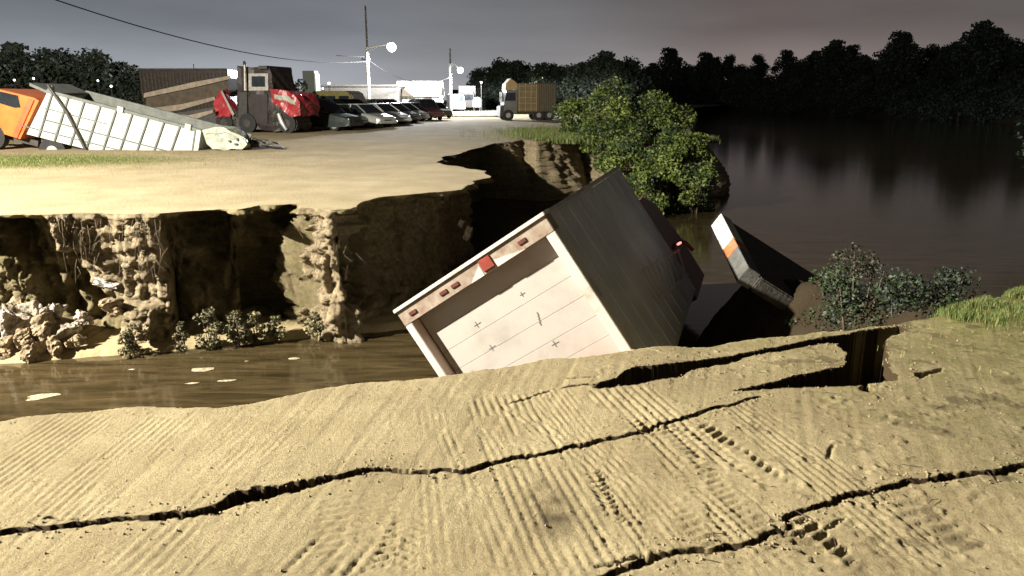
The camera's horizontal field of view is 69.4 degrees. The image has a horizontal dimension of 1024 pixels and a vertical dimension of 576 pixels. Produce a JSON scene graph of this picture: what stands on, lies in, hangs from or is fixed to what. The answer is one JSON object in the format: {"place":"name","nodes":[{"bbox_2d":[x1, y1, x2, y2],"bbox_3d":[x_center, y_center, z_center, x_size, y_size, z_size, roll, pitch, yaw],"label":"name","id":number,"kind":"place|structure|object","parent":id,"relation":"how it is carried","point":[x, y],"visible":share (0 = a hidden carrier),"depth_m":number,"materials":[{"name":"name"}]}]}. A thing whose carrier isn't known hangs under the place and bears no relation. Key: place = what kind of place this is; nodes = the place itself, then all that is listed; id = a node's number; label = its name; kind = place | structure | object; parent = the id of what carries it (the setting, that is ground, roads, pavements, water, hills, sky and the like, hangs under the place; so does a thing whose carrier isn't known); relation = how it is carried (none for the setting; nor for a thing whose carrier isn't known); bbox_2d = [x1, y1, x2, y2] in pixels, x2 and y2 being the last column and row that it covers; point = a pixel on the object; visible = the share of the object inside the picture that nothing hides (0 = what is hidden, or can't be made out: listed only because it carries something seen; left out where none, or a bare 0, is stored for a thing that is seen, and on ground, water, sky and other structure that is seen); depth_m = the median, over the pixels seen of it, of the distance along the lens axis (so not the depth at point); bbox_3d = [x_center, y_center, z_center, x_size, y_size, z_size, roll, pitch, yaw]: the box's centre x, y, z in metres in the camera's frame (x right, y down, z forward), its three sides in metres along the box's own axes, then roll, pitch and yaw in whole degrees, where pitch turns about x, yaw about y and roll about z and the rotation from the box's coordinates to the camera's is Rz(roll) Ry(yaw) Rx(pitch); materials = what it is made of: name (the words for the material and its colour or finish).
{"place":"outdoors","nodes":[
{"label":"outdoors","id":0,"kind":"place"},
{"bbox_2d":[0,266,458,363],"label":"shore","id":1,"kind":"structure","parent":0,"point":[377,314],"depth_m":12.98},
{"bbox_2d":[0,335,18,359],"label":"rubble chunk","id":2,"kind":"object","parent":1,"relation":"on","point":[8,347],"visible":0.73,"depth_m":11.73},
{"bbox_2d":[0,303,30,336],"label":"rubble chunk","id":3,"kind":"object","parent":1,"relation":"on","point":[12,319],"visible":0.86,"depth_m":11.90,"materials":[{"name":"stone"}]},
{"bbox_2d":[13,327,36,349],"bbox_3d":[-7.807,0.847,11.879,0.318,0.430,0.492,-9,17,-32],"label":"rubble chunk","id":4,"kind":"object","parent":1,"relation":"on","point":[22,338],"visible":0.77,"depth_m":11.75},
{"bbox_2d":[17,300,42,320],"bbox_3d":[-7.921,0.397,12.265,0.443,0.367,0.314,-8,16,-27],"label":"rubble chunk","id":5,"kind":"object","parent":1,"relation":"on","point":[32,308],"visible":0.51,"depth_m":12.18,"materials":[{"name":"stone"}]},
{"bbox_2d":[17,341,46,363],"bbox_3d":[-7.617,0.996,11.771,0.232,0.301,0.449,14,53,35],"label":"rubble chunk","id":6,"kind":"object","parent":1,"relation":"on","point":[29,353],"visible":1,"depth_m":11.70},
{"bbox_2d":[30,312,53,342],"bbox_3d":[-7.605,0.683,11.997,0.356,0.556,0.391,-10,18,-35],"label":"rubble chunk","id":7,"kind":"object","parent":1,"relation":"on","point":[41,327],"visible":0.93,"depth_m":11.90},
{"bbox_2d":[39,303,68,325],"bbox_3d":[-7.607,0.410,12.282,0.338,0.468,0.431,34,-23,-6],"label":"rubble chunk","id":8,"kind":"object","parent":1,"relation":"on","point":[57,310],"visible":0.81,"depth_m":12.21,"materials":[{"name":"stone"}]},
{"bbox_2d":[46,334,62,357],"bbox_3d":[-7.335,0.958,11.890,0.242,0.421,0.329,-13,19,-41],"label":"rubble chunk","id":9,"kind":"object","parent":1,"relation":"on","point":[54,346],"visible":1,"depth_m":11.81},
{"bbox_2d":[53,321,82,339],"bbox_3d":[-7.289,0.699,12.164,0.378,0.261,0.420,6,15,21],"label":"rubble chunk","id":10,"kind":"object","parent":1,"relation":"on","point":[72,329],"visible":0.94,"depth_m":12.09,"materials":[{"name":"stone"}]},
{"bbox_2d":[62,334,85,347],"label":"rubble chunk","id":11,"kind":"object","parent":1,"relation":"on","point":[77,340],"visible":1,"depth_m":11.93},
{"bbox_2d":[73,309,93,325],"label":"rubble chunk","id":12,"kind":"object","parent":1,"relation":"on","point":[83,318],"visible":0.94,"depth_m":12.34,"materials":[{"name":"stone"}]},
{"bbox_2d":[117,323,144,357],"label":"weed","id":13,"kind":"object","parent":1,"relation":"on","point":[130,347],"visible":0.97,"depth_m":11.87,"materials":[{"name":"green plant"}]},
{"bbox_2d":[192,306,224,349],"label":"weed","id":14,"kind":"object","parent":1,"relation":"on","point":[213,342],"visible":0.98,"depth_m":12.23,"materials":[{"name":"green plant"}]},
{"bbox_2d":[241,311,269,344],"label":"weed","id":15,"kind":"object","parent":1,"relation":"on","point":[259,327],"visible":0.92,"depth_m":12.50,"materials":[{"name":"green plant"}]},
{"bbox_2d":[266,315,285,342],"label":"weed","id":16,"kind":"object","parent":1,"relation":"on","point":[273,321],"visible":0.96,"depth_m":12.59,"materials":[{"name":"green plant"}]},
{"bbox_2d":[0,100,716,214],"bbox_3d":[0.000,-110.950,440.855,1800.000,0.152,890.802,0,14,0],"label":"ground","id":17,"kind":"structure","parent":0,"point":[349,169],"depth_m":18.25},
{"bbox_2d":[0,41,52,88],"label":"broadleaf tree","id":18,"kind":"object","parent":17,"relation":"on","point":[16,62],"visible":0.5,"depth_m":58.92,"materials":[{"name":"green plant"}]},
{"bbox_2d":[22,47,78,89],"bbox_3d":[-38.298,-16.645,61.770,5.091,6.666,4.832,-3,15,-11],"label":"broadleaf tree","id":19,"kind":"object","parent":17,"relation":"on","point":[53,61],"visible":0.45,"depth_m":60.77,"materials":[{"name":"green plant"}]},
{"bbox_2d":[58,47,81,87],"bbox_3d":[-37.577,-17.428,64.007,5.344,6.387,5.430,-8,17,-30],"label":"broadleaf tree","id":20,"kind":"object","parent":17,"relation":"on","point":[71,59],"visible":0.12,"depth_m":62.69,"materials":[{"name":"green plant"}]},
{"bbox_2d":[71,47,128,96],"bbox_3d":[-33.090,-16.312,59.934,5.206,6.222,5.290,9,17,31],"label":"broadleaf tree","id":21,"kind":"object","parent":17,"relation":"on","point":[94,64],"visible":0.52,"depth_m":58.71,"materials":[{"name":"green plant"}]},
{"bbox_2d":[0,83,223,149],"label":"dump truck","id":22,"kind":"object","parent":17,"relation":"on","point":[46,116],"visible":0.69,"depth_m":25.45,"materials":[{"name":"white paint"}]},
{"bbox_2d":[100,64,145,104],"bbox_3d":[-29.570,-14.920,58.253,5.700,5.202,6.011,3,15,12],"label":"tree","id":23,"kind":"object","parent":17,"relation":"on","point":[126,83],"visible":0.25,"depth_m":56.55,"materials":[{"name":"green plant"}]},
{"bbox_2d":[137,68,236,112],"bbox_3d":[-24.779,-14.884,57.247,6.734,3.970,2.500,0,14,0],"label":"dark container","id":24,"kind":"object","parent":17,"relation":"on","point":[153,79],"visible":0.36,"depth_m":55.79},
{"bbox_2d":[144,76,237,122],"bbox_3d":[-18.429,-10.398,41.828,5.572,3.142,6.600,0,14,0],"label":"tipper trailer","id":25,"kind":"object","parent":17,"relation":"on","point":[181,97],"visible":0.63,"depth_m":42.65,"materials":[{"name":"metal"}]},
{"bbox_2d":[202,125,252,149],"bbox_3d":[-9.901,-5.237,25.817,1.598,0.874,1.087,0,14,0],"label":"wrecked bonnet","id":26,"kind":"object","parent":17,"relation":"on","point":[224,137],"visible":0.98,"depth_m":25.42,"materials":[{"name":"beige paint"}]},
{"bbox_2d":[213,61,319,132],"bbox_3d":[-13.256,-10.232,39.712,5.480,3.651,2.699,4,15,14],"label":"semi truck","id":27,"kind":"object","parent":17,"relation":"on","point":[270,98],"visible":0.96,"depth_m":38.87,"materials":[{"name":"metal"}]},
{"bbox_2d":[249,137,285,148],"bbox_3d":[-8.726,-5.122,26.203,1.497,0.475,0.670,0,14,0],"label":"dark scrap","id":28,"kind":"object","parent":17,"relation":"on","point":[256,143],"visible":0.88,"depth_m":26.02,"materials":[{"name":"metal"}]},
{"bbox_2d":[302,71,319,92],"bbox_3d":[-15.345,-14.653,56.687,1.100,3.800,1.300,0,14,0],"label":"upright container","id":29,"kind":"object","parent":17,"relation":"on","point":[311,79],"visible":0.34,"depth_m":55.91,"materials":[{"name":"green paint"}]},
{"bbox_2d":[309,99,363,130],"bbox_3d":[-10.901,-9.928,42.347,4.680,1.740,1.887,5,15,19],"label":"parked car","id":30,"kind":"object","parent":17,"relation":"on","point":[333,116],"visible":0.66,"depth_m":41.41,"materials":[{"name":"grey paint"}]},
{"bbox_2d":[316,91,366,102],"bbox_3d":[-12.141,-13.055,53.467,3.600,2.300,1.900,5,15,19],"label":"van","id":31,"kind":"object","parent":17,"relation":"on","point":[341,95],"visible":0.16,"depth_m":52.57,"materials":[{"name":"green paint"}]},
{"bbox_2d":[330,99,363,103],"bbox_3d":[-11.175,-12.280,51.545,4.680,1.740,1.887,8,16,29],"label":"parked car","id":32,"kind":"object","parent":17,"relation":"on","point":[347,101],"visible":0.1,"depth_m":51.00,"materials":[{"name":"green paint"}]},
{"bbox_2d":[337,104,368,126],"bbox_3d":[-10.772,-10.771,46.252,4.580,1.440,1.816,9,17,31],"label":"parked car","id":33,"kind":"object","parent":17,"relation":"on","point":[347,108],"visible":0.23,"depth_m":45.64,"materials":[{"name":"grey paint"}]},
{"bbox_2d":[320,85,404,101],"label":"shed","id":34,"kind":"structure","parent":17,"relation":"on","point":[386,92],"depth_m":85.03,"materials":[{"name":"metal"}]},
{"bbox_2d":[348,104,397,127],"bbox_3d":[-9.353,-10.895,46.733,4.580,1.440,1.816,11,18,37],"label":"parked car","id":35,"kind":"object","parent":17,"relation":"on","point":[374,114],"visible":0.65,"depth_m":45.76,"materials":[{"name":"silver metal"}]},
{"bbox_2d":[361,5,395,98],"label":"street lamp","id":36,"kind":"object","parent":17,"relation":"on","point":[391,46],"visible":0.94,"depth_m":76.25,"materials":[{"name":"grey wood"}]},
{"bbox_2d":[56,0,365,62],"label":"overhead cable","id":37,"kind":"object","parent":36,"relation":"attached to","point":[196,41],"visible":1,"depth_m":49.21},
{"bbox_2d":[364,103,411,123],"bbox_3d":[-9.098,-12.133,51.577,4.580,1.440,1.816,11,18,37],"label":"parked car","id":38,"kind":"object","parent":17,"relation":"on","point":[398,115],"visible":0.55,"depth_m":50.77,"materials":[{"name":"white paint"}]},
{"bbox_2d":[389,103,421,122],"bbox_3d":[-8.875,-13.125,55.453,4.580,1.440,1.816,11,18,37],"label":"parked car","id":39,"kind":"object","parent":17,"relation":"on","point":[414,116],"visible":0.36,"depth_m":54.77,"materials":[{"name":"grey paint"}]},
{"bbox_2d":[401,103,429,121],"bbox_3d":[-8.702,-14.116,59.328,4.580,1.440,1.816,11,18,37],"label":"parked car","id":40,"kind":"object","parent":17,"relation":"on","point":[423,114],"visible":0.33,"depth_m":58.66,"materials":[{"name":"silver metal"}]},
{"bbox_2d":[396,81,444,102],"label":"house","id":41,"kind":"structure","parent":17,"relation":"on","point":[423,90],"depth_m":89.73,"materials":[{"name":"white metal"}]},
{"bbox_2d":[408,99,444,119],"bbox_3d":[-7.511,-15.498,64.125,1.887,1.740,4.680,-8,16,-29],"label":"parked car","id":42,"kind":"object","parent":17,"relation":"on","point":[430,107],"visible":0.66,"depth_m":63.17,"materials":[{"name":"red paint"}]},
{"bbox_2d":[445,48,462,110],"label":"street lamp","id":43,"kind":"object","parent":17,"relation":"on","point":[459,69],"visible":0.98,"depth_m":92.22,"materials":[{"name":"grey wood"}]},
{"bbox_2d":[456,67,489,108],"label":"broadleaf tree","id":44,"kind":"object","parent":17,"relation":"on","point":[476,75],"visible":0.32,"depth_m":124.29,"materials":[{"name":"green plant"}]},
{"bbox_2d":[473,66,497,109],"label":"broadleaf tree","id":45,"kind":"object","parent":17,"relation":"on","point":[489,75],"visible":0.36,"depth_m":122.30,"materials":[{"name":"green plant"}]},
{"bbox_2d":[484,57,524,109],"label":"broadleaf tree","id":46,"kind":"object","parent":17,"relation":"on","point":[497,68],"visible":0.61,"depth_m":120.13,"materials":[{"name":"green plant"}]},
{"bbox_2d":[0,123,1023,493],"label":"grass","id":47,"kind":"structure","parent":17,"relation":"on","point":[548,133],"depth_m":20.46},
{"bbox_2d":[500,60,530,87],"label":"broadleaf tree","id":48,"kind":"object","parent":17,"relation":"on","point":[518,69],"visible":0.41,"depth_m":119.22,"materials":[{"name":"green plant"}]},
{"bbox_2d":[496,78,555,119],"bbox_3d":[1.119,-15.549,61.085,4.614,3.343,2.270,-3,15,-10],"label":"stake truck","id":49,"kind":"object","parent":17,"relation":"on","point":[536,101],"visible":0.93,"depth_m":60.12,"materials":[{"name":"wood"}]},
{"bbox_2d":[525,62,557,83],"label":"broadleaf tree","id":50,"kind":"object","parent":17,"relation":"on","point":[541,70],"visible":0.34,"depth_m":114.50,"materials":[{"name":"green plant"}]},
{"bbox_2d":[550,63,580,102],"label":"broadleaf tree","id":51,"kind":"object","parent":17,"relation":"on","point":[565,73],"visible":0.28,"depth_m":112.67,"materials":[{"name":"green plant"}]},
{"bbox_2d":[550,97,595,133],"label":"bush","id":52,"kind":"object","parent":17,"relation":"on","point":[568,109],"visible":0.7,"depth_m":35.72,"materials":[{"name":"green plant"}]},
{"bbox_2d":[559,61,589,105],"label":"broadleaf tree","id":53,"kind":"object","parent":17,"relation":"on","point":[578,73],"visible":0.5,"depth_m":106.94,"materials":[{"name":"green plant"}]},
{"bbox_2d":[578,54,623,110],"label":"broadleaf tree","id":54,"kind":"object","parent":17,"relation":"on","point":[596,68],"visible":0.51,"depth_m":104.69,"materials":[{"name":"green plant"}]},
{"bbox_2d":[576,76,652,156],"bbox_3d":[4.196,-7.309,32.086,2.758,3.622,4.259,-5,15,-21],"label":"bush","id":55,"kind":"object","parent":17,"relation":"on","point":[607,126],"visible":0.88,"depth_m":31.46,"materials":[{"name":"green plant"}]},
{"bbox_2d":[590,58,638,111],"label":"broadleaf tree","id":56,"kind":"object","parent":17,"relation":"on","point":[618,68],"visible":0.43,"depth_m":103.08,"materials":[{"name":"green plant"}]},
{"bbox_2d":[621,56,659,110],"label":"broadleaf tree","id":57,"kind":"object","parent":17,"relation":"on","point":[633,66],"visible":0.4,"depth_m":106.53,"materials":[{"name":"green plant"}]},
{"bbox_2d":[616,90,696,155],"bbox_3d":[6.512,-7.056,32.568,3.174,3.292,3.090,10,18,35],"label":"bush","id":58,"kind":"object","parent":17,"relation":"on","point":[658,121],"visible":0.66,"depth_m":31.86,"materials":[{"name":"green plant"}]},
{"bbox_2d":[0,108,730,344],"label":"cliff","id":59,"kind":"structure","parent":0,"point":[224,262],"depth_m":13.20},
{"bbox_2d":[92,277,118,289],"bbox_3d":[-6.410,-0.064,11.655,0.406,0.137,0.084,12,-26,-3],"label":"plastic sheet","id":60,"kind":"object","parent":59,"relation":"hanging from","point":[99,282],"visible":1,"depth_m":11.65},
{"bbox_2d":[98,297,123,317],"bbox_3d":[-6.604,0.316,12.184,0.393,0.296,0.448,23,-23,10],"label":"rubble chunk","id":61,"kind":"object","parent":59,"relation":"on","point":[112,306],"visible":1,"depth_m":12.08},
{"bbox_2d":[135,323,150,341],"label":"rubble chunk","id":62,"kind":"object","parent":59,"relation":"on","point":[143,333],"visible":0.91,"depth_m":12.05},
{"bbox_2d":[49,213,366,296],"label":"roots","id":63,"kind":"object","parent":59,"relation":"hanging from","point":[94,245],"visible":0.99,"depth_m":11.87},
{"bbox_2d":[303,310,324,340],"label":"weed","id":64,"kind":"object","parent":59,"relation":"on","point":[312,324],"visible":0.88,"depth_m":12.66,"materials":[{"name":"green plant"}]},
{"bbox_2d":[590,136,662,198],"bbox_3d":[4.422,-4.571,28.357,2.474,2.551,2.875,-4,15,-16],"label":"bush","id":65,"kind":"object","parent":59,"relation":"on","point":[621,158],"visible":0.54,"depth_m":28.05,"materials":[{"name":"green plant"}]},
{"bbox_2d":[628,170,669,214],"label":"bush","id":66,"kind":"object","parent":59,"relation":"on","point":[644,181],"visible":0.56,"depth_m":25.81,"materials":[{"name":"green plant"}]},
{"bbox_2d":[631,142,700,210],"bbox_3d":[5.727,-4.011,27.355,2.582,2.759,1.764,13,19,42],"label":"bush","id":67,"kind":"object","parent":59,"relation":"on","point":[668,162],"visible":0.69,"depth_m":27.03,"materials":[{"name":"green plant"}]},
{"bbox_2d":[650,129,717,187],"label":"bush","id":68,"kind":"object","parent":59,"relation":"on","point":[696,148],"visible":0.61,"depth_m":30.63,"materials":[{"name":"green plant"}]},
{"bbox_2d":[663,162,718,213],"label":"bush","id":69,"kind":"object","parent":59,"relation":"on","point":[699,202],"visible":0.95,"depth_m":26.76,"materials":[{"name":"green plant"}]},
{"bbox_2d":[444,110,496,116],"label":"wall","id":70,"kind":"structure","parent":0,"point":[478,113],"depth_m":82.69,"materials":[{"name":"concrete"}]},
{"bbox_2d":[446,94,464,111],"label":"truck","id":71,"kind":"object","parent":70,"relation":"on","point":[458,103],"visible":0.74,"depth_m":94.62,"materials":[{"name":"white paint"}]},
{"bbox_2d":[459,86,476,110],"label":"lorry","id":72,"kind":"object","parent":70,"relation":"on","point":[469,93],"visible":0.59,"depth_m":99.63,"materials":[{"name":"metal"}]},
{"bbox_2d":[0,295,1023,575],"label":"road","id":73,"kind":"structure","parent":0,"point":[454,519],"depth_m":3.58,"materials":[{"name":"soil"}]},
{"bbox_2d":[0,325,1023,575],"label":"pebbles","id":74,"kind":"object","parent":73,"relation":"on","point":[610,447],"visible":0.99,"depth_m":3.52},
{"bbox_2d":[0,112,1023,421],"bbox_3d":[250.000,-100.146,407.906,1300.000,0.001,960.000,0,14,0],"label":"water","id":75,"kind":"structure","parent":0,"point":[924,198],"depth_m":23.48,"materials":[{"name":"liquid"}]},
{"bbox_2d":[26,357,298,400],"bbox_3d":[-5.109,1.315,11.154,3.699,0.012,0.967,-4,15,-16],"label":"foam","id":76,"kind":"object","parent":75,"relation":"on","point":[36,397],"visible":1,"depth_m":10.84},
{"bbox_2d":[172,321,190,352],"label":"weed","id":77,"kind":"object","parent":75,"relation":"in","point":[182,336],"visible":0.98,"depth_m":12.10,"materials":[{"name":"green plant"}]},
{"bbox_2d":[220,310,249,347],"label":"weed","id":78,"kind":"object","parent":75,"relation":"in","point":[232,334],"visible":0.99,"depth_m":12.32,"materials":[{"name":"green plant"}]},
{"bbox_2d":[393,166,703,376],"bbox_3d":[1.411,0.344,11.744,2.689,3.550,7.506,-32,3,24],"label":"box truck","id":79,"kind":"object","parent":75,"relation":"in","point":[608,265],"visible":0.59,"depth_m":9.33,"materials":[{"name":"white paint"}]},
{"bbox_2d":[0,0,1023,99],"label":"sky","id":80,"kind":"structure","parent":0,"point":[477,33],"materials":[{"name":"grey"}]},
{"bbox_2d":[452,73,1022,122],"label":"bank","id":81,"kind":"structure","parent":0,"point":[879,113],"depth_m":178.71,"materials":[{"name":"soil"}]},
{"bbox_2d":[650,47,687,96],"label":"broadleaf tree","id":82,"kind":"object","parent":81,"relation":"on","point":[671,59],"visible":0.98,"depth_m":238.34,"materials":[{"name":"green plant"}]},
{"bbox_2d":[674,78,697,103],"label":"broadleaf tree","id":83,"kind":"object","parent":81,"relation":"on","point":[689,84],"visible":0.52,"depth_m":246.56,"materials":[{"name":"green plant"}]},
{"bbox_2d":[687,51,722,95],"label":"broadleaf tree","id":84,"kind":"object","parent":81,"relation":"on","point":[704,63],"visible":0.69,"depth_m":247.75,"materials":[{"name":"green plant"}]},
{"bbox_2d":[714,54,735,78],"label":"broadleaf tree","id":85,"kind":"object","parent":81,"relation":"on","point":[728,63],"visible":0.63,"depth_m":258.29,"materials":[{"name":"green plant"}]},
{"bbox_2d":[748,53,770,79],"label":"broadleaf tree","id":86,"kind":"object","parent":81,"relation":"on","point":[761,68],"visible":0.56,"depth_m":247.17,"materials":[{"name":"green plant"}]},
{"bbox_2d":[759,74,778,87],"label":"tree","id":87,"kind":"object","parent":81,"relation":"on","point":[768,79],"visible":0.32,"depth_m":226.02,"materials":[{"name":"green plant"}]},
{"bbox_2d":[770,49,798,78],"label":"broadleaf tree","id":88,"kind":"object","parent":81,"relation":"on","point":[787,55],"visible":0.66,"depth_m":238.49,"materials":[{"name":"green plant"}]},
{"bbox_2d":[774,62,797,86],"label":"broadleaf tree","id":89,"kind":"object","parent":81,"relation":"on","point":[786,74],"visible":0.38,"depth_m":217.36,"materials":[{"name":"green plant"}]},
{"bbox_2d":[811,39,855,91],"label":"broadleaf tree","id":90,"kind":"object","parent":81,"relation":"on","point":[833,50],"visible":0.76,"depth_m":194.29,"materials":[{"name":"green plant"}]},
{"bbox_2d":[845,55,876,90],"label":"broadleaf tree","id":91,"kind":"object","parent":81,"relation":"on","point":[862,65],"visible":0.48,"depth_m":187.87,"materials":[{"name":"green plant"}]},
{"bbox_2d":[871,30,926,92],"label":"broadleaf tree","id":92,"kind":"object","parent":81,"relation":"on","point":[901,47],"visible":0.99,"depth_m":161.31,"materials":[{"name":"green plant"}]},
{"bbox_2d":[884,84,927,117],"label":"tree","id":93,"kind":"object","parent":81,"relation":"on","point":[899,101],"visible":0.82,"depth_m":157.60,"materials":[{"name":"green plant"}]},
{"bbox_2d":[905,75,947,111],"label":"tree","id":94,"kind":"object","parent":81,"relation":"on","point":[928,85],"visible":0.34,"depth_m":155.75,"materials":[{"name":"green plant"}]},
{"bbox_2d":[913,43,939,72],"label":"tree","id":95,"kind":"object","parent":81,"relation":"on","point":[932,50],"visible":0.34,"depth_m":183.25,"materials":[{"name":"green plant"}]},
{"bbox_2d":[916,85,960,119],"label":"tree","id":96,"kind":"object","parent":81,"relation":"on","point":[932,109],"visible":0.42,"depth_m":147.20,"materials":[{"name":"green plant"}]},
{"bbox_2d":[925,45,955,80],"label":"broadleaf tree","id":97,"kind":"object","parent":81,"relation":"on","point":[939,64],"visible":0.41,"depth_m":164.45,"materials":[{"name":"green plant"}]},
{"bbox_2d":[950,19,1013,91],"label":"broadleaf tree","id":98,"kind":"object","parent":81,"relation":"on","point":[980,38],"visible":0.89,"depth_m":141.42,"materials":[{"name":"green plant"}]},
{"bbox_2d":[999,37,1023,66],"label":"tree","id":99,"kind":"object","parent":81,"relation":"on","point":[1017,42],"visible":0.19,"depth_m":159.52,"materials":[{"name":"green plant"}]},
{"bbox_2d":[692,278,946,347],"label":"riverbank","id":100,"kind":"structure","parent":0,"point":[743,313],"depth_m":10.05,"materials":[{"name":"soil"}]},
{"bbox_2d":[712,214,818,310],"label":"painted slab","id":101,"kind":"structure","parent":100,"relation":"on","point":[760,268],"depth_m":10.68,"materials":[{"name":"white paint"}]},
{"bbox_2d":[784,263,859,328],"bbox_3d":[4.098,0.351,9.764,1.000,1.397,0.834,0,14,0],"label":"bush","id":102,"kind":"object","parent":100,"relation":"on","point":[786,321],"visible":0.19,"depth_m":9.60,"materials":[{"name":"green plant"}]},
{"bbox_2d":[812,242,904,331],"bbox_3d":[4.190,0.301,8.962,1.027,1.689,1.115,6,16,23],"label":"bush","id":103,"kind":"object","parent":100,"relation":"on","point":[851,301],"visible":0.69,"depth_m":8.88,"materials":[{"name":"green plant"}]},
{"bbox_2d":[827,269,947,331],"bbox_3d":[4.332,0.429,8.318,1.377,1.366,1.027,13,19,41],"label":"bush","id":104,"kind":"object","parent":100,"relation":"on","point":[900,298],"visible":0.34,"depth_m":8.13,"materials":[{"name":"green plant"}]},
{"bbox_2d":[894,266,986,316],"bbox_3d":[4.748,0.393,8.128,0.997,1.326,0.967,0,14,0],"label":"bush","id":105,"kind":"object","parent":100,"relation":"on","point":[947,282],"visible":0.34,"depth_m":7.94,"materials":[{"name":"green plant"}]},
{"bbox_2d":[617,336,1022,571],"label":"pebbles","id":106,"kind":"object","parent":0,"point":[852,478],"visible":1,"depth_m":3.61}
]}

